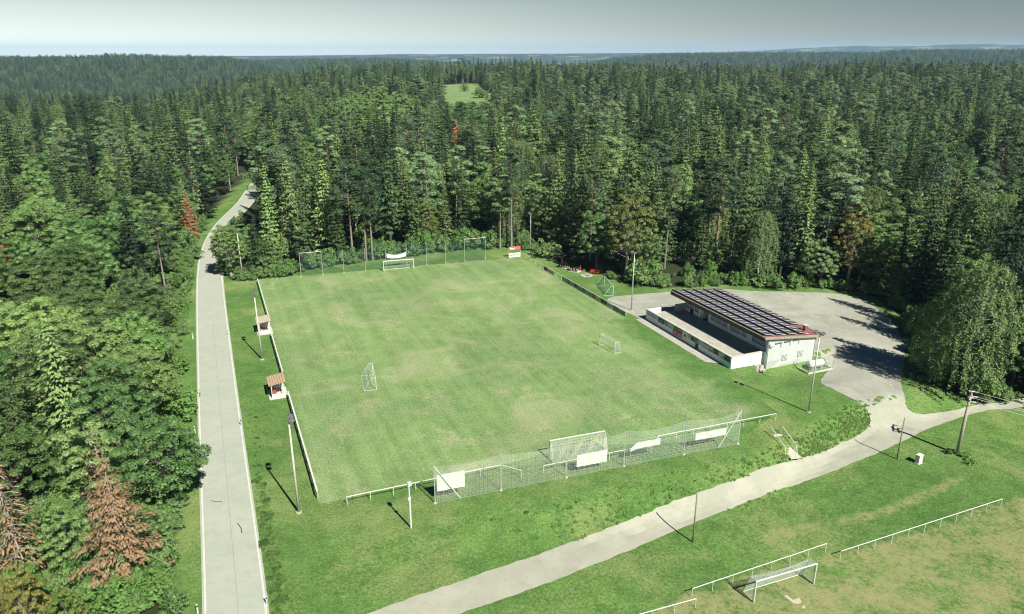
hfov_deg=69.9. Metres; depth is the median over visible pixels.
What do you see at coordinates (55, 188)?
broadleaf tree
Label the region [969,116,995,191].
spruce tree
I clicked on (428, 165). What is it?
pine tree
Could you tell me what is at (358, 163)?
birch tree
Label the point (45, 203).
broadleaf tree
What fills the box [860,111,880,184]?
spruce tree
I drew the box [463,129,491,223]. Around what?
spruce tree
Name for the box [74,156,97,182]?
broadleaf tree
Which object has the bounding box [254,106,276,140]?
pine tree
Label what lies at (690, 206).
broadleaf tree
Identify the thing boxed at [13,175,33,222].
spruce tree
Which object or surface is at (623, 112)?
pine tree
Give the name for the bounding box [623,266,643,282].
shrub
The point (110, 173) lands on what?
broadleaf tree
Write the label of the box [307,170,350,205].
broadleaf tree
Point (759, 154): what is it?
spruce tree
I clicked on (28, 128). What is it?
pine tree
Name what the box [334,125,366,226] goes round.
spruce tree
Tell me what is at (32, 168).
broadleaf tree
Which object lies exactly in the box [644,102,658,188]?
spruce tree
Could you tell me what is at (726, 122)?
pine tree
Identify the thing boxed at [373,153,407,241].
spruce tree
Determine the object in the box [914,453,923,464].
electricity cabinet
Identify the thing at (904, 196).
broadleaf tree
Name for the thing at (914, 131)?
spruce tree
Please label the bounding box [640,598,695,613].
barrier rail
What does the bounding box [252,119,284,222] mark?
spruce tree
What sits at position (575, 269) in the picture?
picnic table
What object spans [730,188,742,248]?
spruce tree
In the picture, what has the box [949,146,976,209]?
spruce tree
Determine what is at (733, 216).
spruce tree
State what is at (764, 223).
birch tree
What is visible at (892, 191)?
broadleaf tree
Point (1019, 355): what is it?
broadleaf tree
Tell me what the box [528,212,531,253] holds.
floodlight mast
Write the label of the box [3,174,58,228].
broadleaf tree
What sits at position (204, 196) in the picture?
spruce tree
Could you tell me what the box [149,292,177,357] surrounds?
young spruce
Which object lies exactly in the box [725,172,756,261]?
pine tree
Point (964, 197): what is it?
spruce tree
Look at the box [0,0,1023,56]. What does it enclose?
sky
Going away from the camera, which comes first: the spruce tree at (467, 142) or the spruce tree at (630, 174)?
the spruce tree at (630, 174)
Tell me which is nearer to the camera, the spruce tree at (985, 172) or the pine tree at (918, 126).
the spruce tree at (985, 172)
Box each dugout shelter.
[255,314,272,334]
[266,372,287,399]
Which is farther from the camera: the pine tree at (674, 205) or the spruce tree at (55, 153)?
the spruce tree at (55, 153)
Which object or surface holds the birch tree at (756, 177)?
on the ground at (362, 554)
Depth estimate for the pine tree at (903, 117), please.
276.56 m
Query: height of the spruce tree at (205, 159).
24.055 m
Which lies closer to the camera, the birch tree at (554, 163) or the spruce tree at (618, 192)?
the spruce tree at (618, 192)
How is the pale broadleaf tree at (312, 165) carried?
on the ground at (362, 554)
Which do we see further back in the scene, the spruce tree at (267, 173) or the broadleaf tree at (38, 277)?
the spruce tree at (267, 173)
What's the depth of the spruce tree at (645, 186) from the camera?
211.88 m
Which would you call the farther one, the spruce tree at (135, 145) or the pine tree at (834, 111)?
the pine tree at (834, 111)
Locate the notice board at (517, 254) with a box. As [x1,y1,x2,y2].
[509,246,519,257]
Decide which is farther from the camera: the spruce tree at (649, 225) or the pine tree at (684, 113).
the pine tree at (684, 113)
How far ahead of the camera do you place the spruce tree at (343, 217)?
182.01 m
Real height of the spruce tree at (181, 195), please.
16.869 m
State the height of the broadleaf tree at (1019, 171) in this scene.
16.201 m
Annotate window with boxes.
[686,303,694,309]
[711,316,721,323]
[730,325,740,334]
[752,336,765,346]
[781,354,786,360]
[797,350,802,356]
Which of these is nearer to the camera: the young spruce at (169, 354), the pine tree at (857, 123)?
the young spruce at (169, 354)
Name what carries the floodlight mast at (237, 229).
on the ground at (362, 554)
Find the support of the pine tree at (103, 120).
on the ground at (362, 554)
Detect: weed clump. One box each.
[258,537,269,546]
[963,457,977,464]
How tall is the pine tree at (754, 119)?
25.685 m
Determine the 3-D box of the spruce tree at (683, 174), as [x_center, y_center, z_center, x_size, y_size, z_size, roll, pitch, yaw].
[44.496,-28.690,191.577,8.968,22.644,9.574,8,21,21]
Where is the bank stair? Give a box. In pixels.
[769,426,801,458]
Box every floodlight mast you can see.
[236,228,242,274]
[253,290,263,359]
[287,413,301,513]
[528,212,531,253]
[630,250,636,310]
[806,329,825,412]
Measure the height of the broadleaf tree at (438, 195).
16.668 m
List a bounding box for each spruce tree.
[0,151,16,208]
[0,178,18,215]
[0,183,13,234]
[0,215,23,274]
[5,166,29,230]
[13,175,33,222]
[14,173,32,230]
[32,305,91,448]
[48,142,69,199]
[53,171,72,212]
[63,166,94,227]
[64,190,84,240]
[66,181,79,232]
[77,158,86,202]
[80,424,130,517]
[81,160,111,242]
[101,151,110,191]
[112,157,127,196]
[114,166,130,234]
[114,168,140,247]
[120,284,139,345]
[121,132,135,193]
[128,158,144,214]
[129,115,149,200]
[133,231,146,278]
[141,159,152,223]
[142,159,178,240]
[153,123,183,193]
[157,153,171,212]
[163,151,180,212]
[174,177,196,231]
[183,121,203,202]
[186,151,203,214]
[189,152,217,215]
[198,130,220,201]
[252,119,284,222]
[252,141,289,241]
[253,140,262,209]
[259,162,283,254]
[268,111,292,192]
[271,133,288,219]
[276,150,305,255]
[279,116,302,193]
[293,183,315,264]
[295,142,323,251]
[311,160,344,251]
[313,151,338,235]
[314,146,325,217]
[324,151,332,182]
[326,172,349,261]
[328,120,344,180]
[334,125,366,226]
[337,166,353,239]
[341,182,361,249]
[343,122,364,166]
[353,125,368,184]
[368,116,381,219]
[371,143,379,175]
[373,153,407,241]
[374,122,390,217]
[381,143,406,231]
[389,126,398,156]
[390,130,409,214]
[391,127,401,193]
[391,157,416,239]
[402,183,427,244]
[408,126,419,206]
[415,106,428,155]
[418,155,433,227]
[429,106,454,170]
[433,134,445,220]
[437,117,454,164]
[437,180,455,246]
[442,130,451,197]
[442,148,455,227]
[443,143,457,204]
[453,152,474,233]
[453,175,471,222]
[459,130,475,176]
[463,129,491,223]
[468,109,476,155]
[477,129,487,185]
[478,118,504,190]
[485,169,496,233]
[486,147,501,230]
[495,117,508,221]
[508,146,514,174]
[510,110,519,168]
[519,144,532,222]
[523,102,549,176]
[539,133,545,180]
[544,148,571,243]
[549,139,572,230]
[554,113,572,197]
[556,154,572,238]
[562,112,578,185]
[563,146,596,247]
[564,157,593,255]
[565,116,578,188]
[567,150,575,217]
[569,125,595,227]
[569,151,578,203]
[587,169,617,256]
[588,135,597,177]
[589,108,604,173]
[592,140,615,230]
[607,116,619,180]
[607,129,624,204]
[607,170,636,265]
[609,166,620,215]
[609,170,624,243]
[610,134,651,237]
[612,133,628,187]
[633,106,648,184]
[633,144,648,211]
[640,165,659,256]
[641,163,648,211]
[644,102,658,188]
[644,126,672,212]
[645,164,659,233]
[646,166,665,251]
[653,180,678,260]
[660,174,676,240]
[667,125,683,173]
[671,180,689,257]
[672,154,695,233]
[676,133,686,162]
[679,125,722,219]
[689,123,700,167]
[692,196,710,270]
[697,114,733,190]
[698,109,715,157]
[704,149,715,236]
[708,104,725,160]
[715,149,729,222]
[721,125,737,187]
[721,162,755,276]
[722,158,743,244]
[727,135,756,232]
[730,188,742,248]
[736,144,744,187]
[739,167,769,272]
[748,153,756,208]
[756,123,770,196]
[756,140,762,168]
[761,148,777,228]
[761,177,780,260]
[769,144,781,208]
[769,169,797,278]
[772,202,791,269]
[776,134,783,192]
[781,147,809,233]
[783,172,817,277]
[786,177,803,246]
[788,143,802,219]
[789,167,821,256]
[793,141,807,198]
[801,159,815,213]
[802,174,833,265]
[803,156,811,209]
[804,112,821,186]
[809,161,826,253]
[819,180,858,278]
[824,146,838,193]
[825,152,857,246]
[827,152,852,227]
[852,139,861,176]
[853,161,866,204]
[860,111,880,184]
[860,123,881,210]
[866,162,875,185]
[883,155,895,187]
[886,142,907,196]
[886,149,916,222]
[886,178,946,305]
[886,199,910,293]
[890,136,901,187]
[891,179,925,274]
[896,134,917,203]
[897,167,922,242]
[898,120,917,190]
[901,142,920,199]
[911,137,933,193]
[912,171,950,287]
[920,153,930,214]
[920,167,955,267]
[922,207,964,306]
[933,188,988,298]
[937,144,956,222]
[937,165,973,275]
[946,167,972,229]
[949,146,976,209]
[949,172,964,206]
[950,135,964,195]
[955,224,1019,380]
[958,205,993,267]
[961,217,998,312]
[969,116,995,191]
[971,134,993,187]
[972,156,991,198]
[976,204,1023,340]
[981,114,1017,192]
[991,190,1023,268]
[992,200,1015,265]
[995,199,1020,268]
[1001,163,1016,205]
[1007,219,1023,309]
[1015,179,1023,214]
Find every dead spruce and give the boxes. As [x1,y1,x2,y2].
[0,228,16,286]
[65,453,174,602]
[450,121,458,155]
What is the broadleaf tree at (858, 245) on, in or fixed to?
on the ground at (362, 554)
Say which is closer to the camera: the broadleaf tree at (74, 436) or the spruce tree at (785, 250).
the broadleaf tree at (74, 436)
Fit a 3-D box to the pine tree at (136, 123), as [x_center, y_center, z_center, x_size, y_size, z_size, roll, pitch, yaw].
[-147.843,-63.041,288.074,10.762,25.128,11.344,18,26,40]
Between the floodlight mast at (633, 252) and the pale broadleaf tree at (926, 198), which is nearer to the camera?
the floodlight mast at (633, 252)
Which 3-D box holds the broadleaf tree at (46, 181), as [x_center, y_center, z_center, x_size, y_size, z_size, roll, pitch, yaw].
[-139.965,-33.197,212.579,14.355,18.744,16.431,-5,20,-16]
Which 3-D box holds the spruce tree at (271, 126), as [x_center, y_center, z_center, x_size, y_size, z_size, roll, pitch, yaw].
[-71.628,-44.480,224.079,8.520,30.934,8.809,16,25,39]
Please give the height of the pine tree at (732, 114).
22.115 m
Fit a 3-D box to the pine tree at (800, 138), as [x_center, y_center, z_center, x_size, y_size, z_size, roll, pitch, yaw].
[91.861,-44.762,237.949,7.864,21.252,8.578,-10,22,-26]
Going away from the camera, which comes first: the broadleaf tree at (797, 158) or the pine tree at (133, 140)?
the broadleaf tree at (797, 158)
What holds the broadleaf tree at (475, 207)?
on the ground at (362, 554)
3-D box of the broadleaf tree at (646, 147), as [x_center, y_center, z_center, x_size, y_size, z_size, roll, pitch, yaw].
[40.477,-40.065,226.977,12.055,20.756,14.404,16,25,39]
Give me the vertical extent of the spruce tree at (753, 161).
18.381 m
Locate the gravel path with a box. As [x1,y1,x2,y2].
[367,398,1023,613]
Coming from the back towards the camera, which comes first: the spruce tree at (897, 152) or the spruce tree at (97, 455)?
the spruce tree at (897, 152)
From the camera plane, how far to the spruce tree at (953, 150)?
184.26 m
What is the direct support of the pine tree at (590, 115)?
on the ground at (362, 554)
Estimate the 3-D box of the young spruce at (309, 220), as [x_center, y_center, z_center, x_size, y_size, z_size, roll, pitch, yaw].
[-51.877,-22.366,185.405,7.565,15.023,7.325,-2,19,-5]
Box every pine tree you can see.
[0,135,11,161]
[0,162,15,183]
[21,126,46,185]
[44,138,80,176]
[45,121,74,160]
[63,129,76,153]
[64,136,103,176]
[73,126,99,160]
[84,132,106,160]
[90,116,123,154]
[98,130,128,163]
[108,128,126,173]
[117,114,146,140]
[128,125,146,171]
[131,132,154,180]
[131,163,172,225]
[132,161,165,196]
[160,114,188,166]
[180,156,199,218]
[182,120,213,148]
[184,109,205,133]
[188,118,213,161]
[209,117,240,190]
[225,112,244,175]
[239,145,280,219]
[250,138,292,226]
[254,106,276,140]
[256,122,294,170]
[262,146,307,240]
[272,104,288,121]
[280,140,310,226]
[282,121,302,161]
[289,120,305,154]
[315,125,339,167]
[320,102,347,133]
[331,119,352,159]
[341,115,356,143]
[343,134,375,218]
[349,153,387,259]
[376,171,399,242]
[385,147,412,196]
[393,115,427,152]
[395,115,422,163]
[397,118,411,143]
[400,117,436,162]
[407,151,443,237]
[418,114,433,145]
[434,97,445,122]
[444,145,472,229]
[450,102,470,125]
[463,111,489,147]
[464,131,489,170]
[477,146,495,188]
[480,101,497,129]
[483,169,512,248]
[496,113,512,132]
[497,147,527,246]
[498,105,526,145]
[507,99,528,125]
[521,120,548,163]
[531,98,542,121]
[538,111,562,144]
[546,120,566,146]
[546,126,571,158]
[547,89,567,119]
[552,112,576,132]
[565,102,577,126]
[572,103,594,139]
[572,104,591,146]
[575,114,595,153]
[575,120,603,189]
[582,165,606,261]
[585,111,613,149]
[599,136,626,194]
[601,100,625,123]
[607,133,632,183]
[608,117,618,145]
[614,101,627,133]
[616,126,631,156]
[628,110,648,139]
[636,140,675,195]
[640,120,659,154]
[655,165,688,268]
[665,135,680,172]
[672,105,691,125]
[675,104,696,123]
[677,114,701,163]
[678,99,696,140]
[690,125,720,159]
[691,165,722,260]
[693,156,729,251]
[701,158,745,264]
[716,120,733,155]
[723,111,736,130]
[725,127,738,157]
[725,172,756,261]
[732,131,758,167]
[735,138,761,171]
[745,109,761,158]
[754,107,784,156]
[758,105,774,137]
[765,154,799,237]
[770,112,790,136]
[776,104,795,134]
[779,108,792,144]
[780,120,810,161]
[784,136,808,172]
[794,132,824,159]
[798,110,811,132]
[804,107,820,132]
[816,172,865,237]
[820,120,857,171]
[820,149,857,246]
[828,137,848,177]
[829,106,839,129]
[829,120,841,141]
[835,148,875,199]
[837,148,871,188]
[843,115,866,137]
[847,101,867,140]
[855,98,884,130]
[872,114,890,140]
[872,170,894,210]
[873,132,907,186]
[885,114,907,151]
[888,104,910,150]
[906,113,924,146]
[918,144,953,213]
[925,158,959,207]
[925,175,963,235]
[937,118,957,147]
[939,143,980,208]
[955,182,1000,241]
[961,166,1000,218]
[970,160,998,198]
[972,117,1004,148]
[976,109,1008,142]
[981,109,1014,155]
[989,139,1016,188]
[993,119,1011,156]
[997,104,1023,152]
[1000,124,1023,157]
[1001,201,1023,238]
[1002,112,1019,146]
[1002,143,1023,196]
[1003,167,1023,202]
[1012,112,1023,153]
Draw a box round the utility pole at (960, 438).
[955,390,977,454]
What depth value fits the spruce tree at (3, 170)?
201.50 m
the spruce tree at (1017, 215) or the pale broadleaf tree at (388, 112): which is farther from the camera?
the pale broadleaf tree at (388, 112)
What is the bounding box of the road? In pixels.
[196,181,268,613]
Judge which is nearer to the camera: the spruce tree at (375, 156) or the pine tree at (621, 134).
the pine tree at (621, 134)
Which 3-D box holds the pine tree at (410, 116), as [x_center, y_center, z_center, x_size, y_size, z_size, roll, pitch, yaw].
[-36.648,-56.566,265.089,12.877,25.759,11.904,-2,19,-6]
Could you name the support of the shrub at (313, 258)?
on the ground at (362, 554)
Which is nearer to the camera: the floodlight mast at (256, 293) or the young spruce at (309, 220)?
the floodlight mast at (256, 293)
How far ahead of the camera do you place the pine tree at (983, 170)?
160.62 m
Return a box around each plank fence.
[257,278,269,321]
[270,332,282,371]
[287,391,317,499]
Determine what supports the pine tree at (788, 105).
on the ground at (362, 554)
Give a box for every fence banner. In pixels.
[386,252,405,257]
[437,470,464,491]
[577,450,606,466]
[630,438,659,451]
[695,428,726,440]
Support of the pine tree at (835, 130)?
on the ground at (362, 554)
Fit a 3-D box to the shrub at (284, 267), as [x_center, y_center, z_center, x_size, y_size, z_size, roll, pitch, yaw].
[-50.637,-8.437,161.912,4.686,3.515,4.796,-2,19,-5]
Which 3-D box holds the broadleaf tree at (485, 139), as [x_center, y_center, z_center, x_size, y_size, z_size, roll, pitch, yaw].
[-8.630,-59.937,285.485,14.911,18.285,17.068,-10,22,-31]
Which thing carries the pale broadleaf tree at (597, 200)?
on the ground at (362, 554)
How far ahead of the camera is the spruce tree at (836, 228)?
153.61 m
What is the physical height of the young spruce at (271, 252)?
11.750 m
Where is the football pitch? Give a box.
[257,259,776,502]
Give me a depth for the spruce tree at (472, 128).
253.30 m
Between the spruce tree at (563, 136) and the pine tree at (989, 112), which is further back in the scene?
the pine tree at (989, 112)
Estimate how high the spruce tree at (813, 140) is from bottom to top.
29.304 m
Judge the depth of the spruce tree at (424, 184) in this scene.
197.16 m
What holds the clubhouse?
on the ground at (362, 554)
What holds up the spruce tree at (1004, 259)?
on the ground at (362, 554)
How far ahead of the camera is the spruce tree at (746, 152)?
184.26 m
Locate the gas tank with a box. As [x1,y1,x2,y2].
[807,358,824,369]
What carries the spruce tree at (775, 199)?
on the ground at (362, 554)
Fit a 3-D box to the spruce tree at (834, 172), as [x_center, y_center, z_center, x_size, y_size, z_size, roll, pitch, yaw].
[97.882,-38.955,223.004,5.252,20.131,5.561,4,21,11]
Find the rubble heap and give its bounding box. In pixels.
[754,364,765,372]
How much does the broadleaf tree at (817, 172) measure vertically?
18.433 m
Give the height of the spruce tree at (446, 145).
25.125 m
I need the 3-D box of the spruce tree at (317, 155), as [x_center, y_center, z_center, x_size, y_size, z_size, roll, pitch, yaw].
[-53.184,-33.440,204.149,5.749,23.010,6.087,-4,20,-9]
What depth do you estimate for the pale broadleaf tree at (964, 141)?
277.99 m
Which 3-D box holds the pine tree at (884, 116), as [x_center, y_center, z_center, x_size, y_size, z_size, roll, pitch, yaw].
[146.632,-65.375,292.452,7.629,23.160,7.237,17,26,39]
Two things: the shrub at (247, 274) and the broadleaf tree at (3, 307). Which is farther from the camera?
the shrub at (247, 274)
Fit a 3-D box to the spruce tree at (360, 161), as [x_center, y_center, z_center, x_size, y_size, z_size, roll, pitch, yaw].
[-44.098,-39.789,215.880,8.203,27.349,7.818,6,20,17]
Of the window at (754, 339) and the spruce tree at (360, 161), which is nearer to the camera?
the window at (754, 339)
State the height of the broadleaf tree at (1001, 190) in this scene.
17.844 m
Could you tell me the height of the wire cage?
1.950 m
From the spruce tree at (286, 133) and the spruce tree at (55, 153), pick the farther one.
the spruce tree at (286, 133)
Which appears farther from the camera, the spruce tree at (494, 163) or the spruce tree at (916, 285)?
the spruce tree at (494, 163)
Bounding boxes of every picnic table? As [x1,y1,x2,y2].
[557,263,569,268]
[569,267,580,272]
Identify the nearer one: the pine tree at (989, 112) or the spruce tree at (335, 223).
the spruce tree at (335, 223)
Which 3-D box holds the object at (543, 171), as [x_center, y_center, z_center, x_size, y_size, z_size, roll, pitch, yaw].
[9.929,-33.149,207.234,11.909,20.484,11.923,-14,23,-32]
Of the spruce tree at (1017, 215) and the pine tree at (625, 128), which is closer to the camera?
the spruce tree at (1017, 215)
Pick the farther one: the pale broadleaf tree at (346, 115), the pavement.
the pale broadleaf tree at (346, 115)
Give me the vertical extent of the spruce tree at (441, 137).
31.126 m
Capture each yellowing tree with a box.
[0,564,51,613]
[39,585,92,613]
[411,194,445,235]
[599,183,658,276]
[827,204,877,283]
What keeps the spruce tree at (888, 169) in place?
on the ground at (362, 554)
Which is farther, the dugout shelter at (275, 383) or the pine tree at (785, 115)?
the pine tree at (785, 115)
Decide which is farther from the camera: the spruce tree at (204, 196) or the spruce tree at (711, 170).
the spruce tree at (204, 196)
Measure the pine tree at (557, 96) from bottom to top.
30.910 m
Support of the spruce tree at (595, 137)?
on the ground at (362, 554)
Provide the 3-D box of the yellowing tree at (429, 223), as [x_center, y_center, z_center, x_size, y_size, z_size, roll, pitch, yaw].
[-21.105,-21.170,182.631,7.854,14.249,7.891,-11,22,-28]
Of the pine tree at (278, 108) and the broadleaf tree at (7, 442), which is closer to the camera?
the broadleaf tree at (7, 442)
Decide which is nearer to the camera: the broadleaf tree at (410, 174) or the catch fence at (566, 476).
the catch fence at (566, 476)
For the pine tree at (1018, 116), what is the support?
on the ground at (362, 554)
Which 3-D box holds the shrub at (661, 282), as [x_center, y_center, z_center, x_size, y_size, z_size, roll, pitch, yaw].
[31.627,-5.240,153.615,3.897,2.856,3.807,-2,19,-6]
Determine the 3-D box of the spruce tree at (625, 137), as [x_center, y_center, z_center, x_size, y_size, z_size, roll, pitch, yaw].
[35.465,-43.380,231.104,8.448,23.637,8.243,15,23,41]
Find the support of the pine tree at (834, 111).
on the ground at (362, 554)
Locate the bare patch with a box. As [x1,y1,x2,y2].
[784,595,801,603]
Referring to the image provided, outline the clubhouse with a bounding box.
[646,288,823,368]
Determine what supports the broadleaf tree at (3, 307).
on the ground at (362, 554)
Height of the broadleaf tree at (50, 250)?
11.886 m
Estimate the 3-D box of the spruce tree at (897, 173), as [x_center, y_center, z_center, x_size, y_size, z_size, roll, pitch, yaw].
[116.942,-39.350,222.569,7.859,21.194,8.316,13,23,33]
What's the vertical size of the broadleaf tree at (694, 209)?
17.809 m
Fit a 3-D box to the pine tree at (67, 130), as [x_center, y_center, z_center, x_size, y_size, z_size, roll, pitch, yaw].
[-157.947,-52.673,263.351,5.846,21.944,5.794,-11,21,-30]
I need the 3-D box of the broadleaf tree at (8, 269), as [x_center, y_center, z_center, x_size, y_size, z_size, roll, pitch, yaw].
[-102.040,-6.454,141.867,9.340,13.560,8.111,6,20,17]
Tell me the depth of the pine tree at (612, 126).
279.85 m
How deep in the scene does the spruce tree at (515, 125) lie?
232.49 m
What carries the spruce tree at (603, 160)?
on the ground at (362, 554)
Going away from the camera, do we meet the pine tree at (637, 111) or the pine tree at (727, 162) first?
the pine tree at (727, 162)
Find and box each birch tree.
[272,153,301,212]
[320,183,347,232]
[339,159,367,211]
[376,158,395,198]
[402,158,446,223]
[489,181,525,237]
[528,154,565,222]
[541,154,569,198]
[671,164,701,222]
[690,176,731,245]
[694,159,705,188]
[740,209,780,276]
[746,167,771,217]
[831,185,892,268]
[943,194,1005,283]
[983,191,1023,258]
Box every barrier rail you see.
[346,464,521,504]
[526,255,625,311]
[543,448,630,472]
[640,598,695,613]
[656,413,775,438]
[691,543,826,596]
[839,499,1002,558]
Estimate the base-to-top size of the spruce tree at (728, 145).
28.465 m
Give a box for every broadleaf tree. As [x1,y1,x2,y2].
[0,151,41,175]
[0,159,58,199]
[0,221,29,251]
[0,228,42,277]
[0,252,12,282]
[0,259,21,291]
[0,297,37,367]
[0,409,69,509]
[1,198,70,267]
[1,324,104,422]
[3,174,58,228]
[4,296,86,360]
[6,264,62,316]
[7,252,89,312]
[8,300,92,371]
[11,197,70,248]
[12,233,51,275]
[19,191,67,243]
[21,167,45,196]
[23,150,73,187]
[24,161,45,185]
[25,260,69,302]
[30,285,117,354]
[35,502,100,572]
[38,244,83,283]
[39,233,105,289]
[46,216,88,252]
[47,179,70,212]
[47,198,103,239]
[52,169,74,201]
[52,224,99,269]
[54,208,130,258]
[54,406,127,508]
[56,233,115,276]
[58,173,95,206]
[61,237,120,293]
[64,167,100,200]
[69,297,166,358]
[73,265,109,314]
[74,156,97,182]
[74,185,142,232]
[75,184,131,230]
[87,151,125,184]
[93,311,173,374]
[93,341,179,426]
[95,156,123,193]
[101,193,155,262]
[112,275,177,331]
[116,256,156,307]
[122,498,173,550]
[131,191,179,248]
[154,185,199,229]
[170,159,215,200]
[196,145,236,196]
[296,134,317,193]
[296,161,314,208]
[300,133,338,171]
[301,130,333,168]
[302,174,317,215]
[305,161,318,188]
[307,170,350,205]
[312,128,328,140]
[339,107,356,140]
[343,190,361,229]
[346,113,370,151]
[349,184,386,220]
[350,107,363,143]
[360,118,375,147]
[363,99,377,118]
[363,114,385,149]
[364,104,391,154]
[375,107,392,148]
[380,103,402,133]
[386,109,406,145]
[391,157,443,198]
[397,176,452,233]
[425,134,436,162]
[437,151,471,212]
[449,156,493,202]
[453,185,486,228]
[464,171,512,230]
[482,130,499,159]
[496,131,513,157]
[500,174,533,223]
[518,176,543,220]
[520,173,548,234]
[526,177,555,230]
[526,181,554,242]
[577,201,616,269]
[584,187,610,215]
[603,190,628,212]
[614,183,649,216]
[624,144,659,188]
[627,136,647,164]
[632,224,669,265]
[653,181,706,239]
[669,181,718,240]
[670,152,697,190]
[688,165,712,198]
[715,188,745,237]
[732,138,751,166]
[737,151,792,202]
[766,165,796,210]
[768,146,821,192]
[802,238,841,286]
[811,178,844,236]
[814,165,855,230]
[820,138,867,174]
[839,207,890,281]
[851,188,945,271]
[857,226,912,284]
[861,211,927,271]
[864,144,900,177]
[865,177,895,206]
[871,179,896,212]
[884,186,924,209]
[899,192,952,223]
[912,143,943,162]
[932,140,978,167]
[938,253,1013,340]
[945,213,1009,273]
[950,131,973,151]
[950,153,979,193]
[971,179,1019,198]
[985,155,1021,186]
[990,189,1009,227]
[991,177,1022,198]
[993,313,1023,389]
[1014,161,1023,187]
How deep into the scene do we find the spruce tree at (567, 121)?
243.38 m
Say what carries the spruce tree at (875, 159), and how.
on the ground at (362, 554)
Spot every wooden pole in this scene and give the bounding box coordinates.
[692,493,697,542]
[896,417,904,459]
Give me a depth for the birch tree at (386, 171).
221.66 m
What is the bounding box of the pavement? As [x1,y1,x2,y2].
[636,318,721,363]
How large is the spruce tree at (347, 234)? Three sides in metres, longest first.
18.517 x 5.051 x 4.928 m
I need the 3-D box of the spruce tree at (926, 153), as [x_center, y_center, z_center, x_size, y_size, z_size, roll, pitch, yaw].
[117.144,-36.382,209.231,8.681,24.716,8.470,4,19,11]
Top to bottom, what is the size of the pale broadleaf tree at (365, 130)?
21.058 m
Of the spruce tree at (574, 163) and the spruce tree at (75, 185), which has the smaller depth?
the spruce tree at (75, 185)
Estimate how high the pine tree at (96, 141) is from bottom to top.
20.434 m
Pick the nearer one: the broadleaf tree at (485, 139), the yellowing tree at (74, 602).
the yellowing tree at (74, 602)
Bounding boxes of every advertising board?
[600,298,606,305]
[612,305,618,312]
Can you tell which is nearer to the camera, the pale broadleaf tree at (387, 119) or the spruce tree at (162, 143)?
the spruce tree at (162, 143)
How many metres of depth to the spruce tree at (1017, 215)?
133.38 m
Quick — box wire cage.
[796,356,833,374]
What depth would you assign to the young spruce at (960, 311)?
117.11 m
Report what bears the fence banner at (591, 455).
attached to the catch fence at (566, 476)
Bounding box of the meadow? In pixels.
[438,84,490,107]
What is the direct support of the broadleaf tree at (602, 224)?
on the ground at (362, 554)
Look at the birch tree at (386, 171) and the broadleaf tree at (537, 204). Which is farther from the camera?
the birch tree at (386, 171)
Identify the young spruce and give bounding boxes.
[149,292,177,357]
[157,318,179,373]
[243,225,253,262]
[247,214,264,266]
[263,220,280,265]
[295,190,318,247]
[398,209,404,238]
[622,221,644,271]
[942,288,968,352]
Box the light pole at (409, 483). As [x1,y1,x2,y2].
[407,481,411,527]
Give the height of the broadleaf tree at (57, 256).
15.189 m
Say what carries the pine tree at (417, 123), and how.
on the ground at (362, 554)
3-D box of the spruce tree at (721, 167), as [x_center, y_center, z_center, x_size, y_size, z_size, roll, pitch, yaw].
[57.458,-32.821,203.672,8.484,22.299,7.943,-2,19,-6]
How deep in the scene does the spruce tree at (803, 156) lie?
220.54 m
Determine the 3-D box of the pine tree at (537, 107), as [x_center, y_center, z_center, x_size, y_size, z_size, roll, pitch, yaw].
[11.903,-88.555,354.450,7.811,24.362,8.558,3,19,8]
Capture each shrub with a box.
[77,575,149,613]
[131,565,173,608]
[239,271,250,279]
[250,266,266,278]
[263,265,275,276]
[276,260,291,273]
[284,258,302,273]
[303,251,321,266]
[316,247,335,263]
[333,251,347,263]
[398,238,418,255]
[408,231,434,254]
[431,235,451,250]
[450,227,474,249]
[459,83,469,90]
[462,229,487,248]
[471,87,488,97]
[479,230,498,248]
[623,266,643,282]
[625,259,662,284]
[646,277,655,285]
[654,276,670,286]
[679,275,692,285]
[724,271,740,284]
[761,275,774,286]
[784,271,804,288]
[857,281,874,294]
[903,319,919,332]
[904,332,924,352]
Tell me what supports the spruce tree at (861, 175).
on the ground at (362, 554)
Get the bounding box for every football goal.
[361,363,376,390]
[383,258,413,270]
[549,430,607,462]
[595,276,613,295]
[599,334,620,353]
[743,558,817,602]
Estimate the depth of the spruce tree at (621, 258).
165.05 m
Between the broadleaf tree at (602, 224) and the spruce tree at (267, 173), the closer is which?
the broadleaf tree at (602, 224)
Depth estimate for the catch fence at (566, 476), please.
85.36 m
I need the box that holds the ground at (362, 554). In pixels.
[0,44,1023,613]
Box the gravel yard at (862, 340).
[607,289,905,409]
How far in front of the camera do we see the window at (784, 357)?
116.88 m
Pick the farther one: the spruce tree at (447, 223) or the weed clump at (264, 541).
the spruce tree at (447, 223)
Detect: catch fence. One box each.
[299,237,485,276]
[433,410,741,503]
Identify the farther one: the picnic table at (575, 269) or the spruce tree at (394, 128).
the spruce tree at (394, 128)

